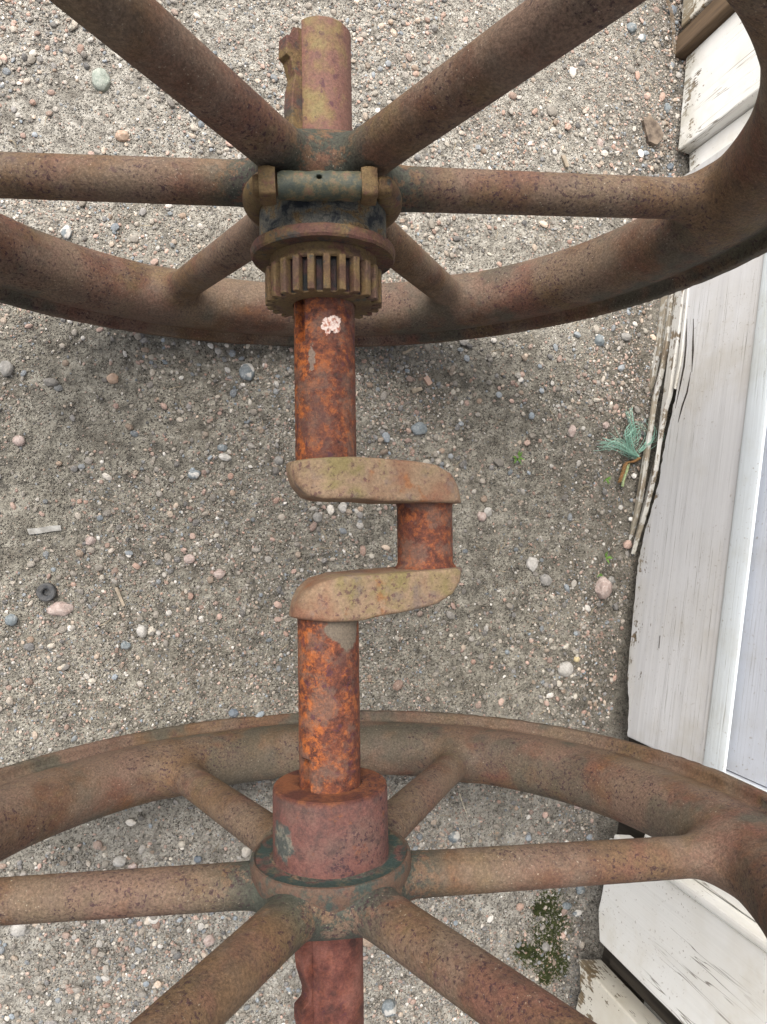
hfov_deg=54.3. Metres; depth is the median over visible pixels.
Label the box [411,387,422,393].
wood chip
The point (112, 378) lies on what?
stone
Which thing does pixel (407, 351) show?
wood chip
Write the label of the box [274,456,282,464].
stone
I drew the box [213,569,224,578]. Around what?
stone
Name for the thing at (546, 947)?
stone
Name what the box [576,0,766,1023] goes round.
shed
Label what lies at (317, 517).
stone
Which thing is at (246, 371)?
stone
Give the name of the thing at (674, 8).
stone
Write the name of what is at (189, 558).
stone
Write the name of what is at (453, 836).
stone
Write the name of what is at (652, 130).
stone
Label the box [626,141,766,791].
wall
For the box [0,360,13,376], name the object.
stone
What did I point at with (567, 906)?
stone
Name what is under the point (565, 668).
stone
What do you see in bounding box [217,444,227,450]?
stone
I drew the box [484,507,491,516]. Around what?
stone
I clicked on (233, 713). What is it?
stone
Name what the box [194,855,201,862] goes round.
stone
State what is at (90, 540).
stone
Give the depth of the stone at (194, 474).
1.60 m
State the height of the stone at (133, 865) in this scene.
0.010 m
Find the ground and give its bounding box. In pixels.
[0,0,689,1023]
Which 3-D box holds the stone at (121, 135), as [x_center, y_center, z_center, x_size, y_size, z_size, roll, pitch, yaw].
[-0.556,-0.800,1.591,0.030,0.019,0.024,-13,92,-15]
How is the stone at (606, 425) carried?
on the ground
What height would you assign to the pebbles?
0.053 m
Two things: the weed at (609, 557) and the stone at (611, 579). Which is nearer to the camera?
the weed at (609, 557)
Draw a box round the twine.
[596,407,663,486]
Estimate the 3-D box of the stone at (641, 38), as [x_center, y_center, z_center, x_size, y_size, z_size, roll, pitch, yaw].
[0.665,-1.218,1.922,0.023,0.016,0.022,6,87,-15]
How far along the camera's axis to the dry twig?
1.95 m
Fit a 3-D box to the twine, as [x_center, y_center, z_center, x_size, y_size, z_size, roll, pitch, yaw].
[0.611,-0.175,1.877,0.138,0.050,0.187,39,80,-11]
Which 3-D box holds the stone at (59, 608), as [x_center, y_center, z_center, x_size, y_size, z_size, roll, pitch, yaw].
[-0.668,0.200,1.544,0.053,0.023,0.031,-5,90,-15]
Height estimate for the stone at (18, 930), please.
0.022 m
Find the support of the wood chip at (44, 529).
on the ground
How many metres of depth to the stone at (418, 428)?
1.74 m
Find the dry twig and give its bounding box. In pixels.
[666,0,675,53]
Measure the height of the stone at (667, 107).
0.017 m
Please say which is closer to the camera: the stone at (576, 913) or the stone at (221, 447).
the stone at (221, 447)
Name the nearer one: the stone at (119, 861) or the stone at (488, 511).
the stone at (119, 861)
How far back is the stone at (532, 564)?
1.81 m
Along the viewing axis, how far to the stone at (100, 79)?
1.58 m
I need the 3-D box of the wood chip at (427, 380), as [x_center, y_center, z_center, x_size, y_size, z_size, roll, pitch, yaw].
[0.103,-0.308,1.752,0.012,0.009,0.023,-34,97,-13]
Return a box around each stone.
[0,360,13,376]
[5,614,17,625]
[10,924,29,936]
[12,435,24,445]
[46,601,73,615]
[60,225,71,239]
[85,536,95,544]
[92,68,109,91]
[106,373,117,383]
[113,855,125,866]
[115,130,128,141]
[121,641,130,649]
[128,863,137,868]
[136,625,146,637]
[184,554,194,563]
[188,470,200,478]
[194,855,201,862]
[203,934,214,946]
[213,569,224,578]
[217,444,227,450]
[218,453,231,460]
[228,709,238,717]
[239,363,254,380]
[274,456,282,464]
[313,512,322,522]
[338,502,346,512]
[381,999,396,1016]
[411,422,426,434]
[448,831,459,842]
[477,511,485,521]
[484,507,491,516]
[526,556,537,571]
[539,574,551,585]
[542,942,549,951]
[558,661,573,676]
[563,902,571,909]
[568,425,575,437]
[572,910,581,916]
[576,886,584,893]
[594,334,604,346]
[595,576,612,598]
[597,138,602,146]
[603,422,609,428]
[608,576,613,584]
[621,332,630,340]
[627,22,636,32]
[638,34,645,42]
[664,103,670,113]
[667,163,673,169]
[668,5,676,15]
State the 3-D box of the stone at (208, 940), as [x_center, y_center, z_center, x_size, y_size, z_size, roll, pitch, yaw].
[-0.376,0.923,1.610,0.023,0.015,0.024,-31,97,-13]
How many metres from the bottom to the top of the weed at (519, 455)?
0.016 m
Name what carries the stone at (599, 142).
on the ground
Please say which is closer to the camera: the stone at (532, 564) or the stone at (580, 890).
the stone at (532, 564)
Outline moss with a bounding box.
[508,888,574,985]
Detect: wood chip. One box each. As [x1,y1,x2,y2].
[27,525,61,534]
[115,587,124,606]
[402,347,413,354]
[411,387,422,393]
[423,375,431,385]
[561,155,568,167]
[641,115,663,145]
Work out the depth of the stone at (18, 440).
1.53 m
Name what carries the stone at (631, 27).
on the ground
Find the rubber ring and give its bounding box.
[36,583,56,601]
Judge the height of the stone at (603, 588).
0.042 m
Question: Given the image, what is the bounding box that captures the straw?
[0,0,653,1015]
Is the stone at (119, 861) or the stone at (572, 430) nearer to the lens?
the stone at (119, 861)
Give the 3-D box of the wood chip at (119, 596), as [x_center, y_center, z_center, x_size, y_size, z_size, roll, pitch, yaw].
[-0.553,0.178,1.569,0.007,0.006,0.043,-23,95,-14]
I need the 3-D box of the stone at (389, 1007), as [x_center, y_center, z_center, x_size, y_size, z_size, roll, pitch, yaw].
[0.013,1.131,1.706,0.036,0.027,0.037,-2,89,-15]
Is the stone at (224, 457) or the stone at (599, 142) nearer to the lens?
the stone at (224, 457)
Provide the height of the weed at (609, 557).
0.012 m
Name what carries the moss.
on the ground
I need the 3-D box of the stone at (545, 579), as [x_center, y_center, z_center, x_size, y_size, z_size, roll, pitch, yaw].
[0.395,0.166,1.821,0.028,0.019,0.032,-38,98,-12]
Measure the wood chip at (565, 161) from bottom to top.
0.006 m
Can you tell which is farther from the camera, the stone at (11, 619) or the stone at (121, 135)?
the stone at (121, 135)
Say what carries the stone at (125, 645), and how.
on the ground
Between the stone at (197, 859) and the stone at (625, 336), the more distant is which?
the stone at (625, 336)
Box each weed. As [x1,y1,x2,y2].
[513,450,524,464]
[605,553,612,562]
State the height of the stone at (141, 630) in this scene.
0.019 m
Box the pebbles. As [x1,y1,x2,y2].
[0,2,664,980]
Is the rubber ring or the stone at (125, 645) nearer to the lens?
the rubber ring
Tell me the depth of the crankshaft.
0.99 m
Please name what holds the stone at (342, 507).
on the ground
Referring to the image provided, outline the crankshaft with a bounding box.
[0,0,766,1023]
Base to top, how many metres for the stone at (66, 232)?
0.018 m
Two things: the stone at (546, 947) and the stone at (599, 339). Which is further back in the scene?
the stone at (599, 339)
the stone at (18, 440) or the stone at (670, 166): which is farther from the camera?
the stone at (670, 166)
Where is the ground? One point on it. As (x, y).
(102, 348)
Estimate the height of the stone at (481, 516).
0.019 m

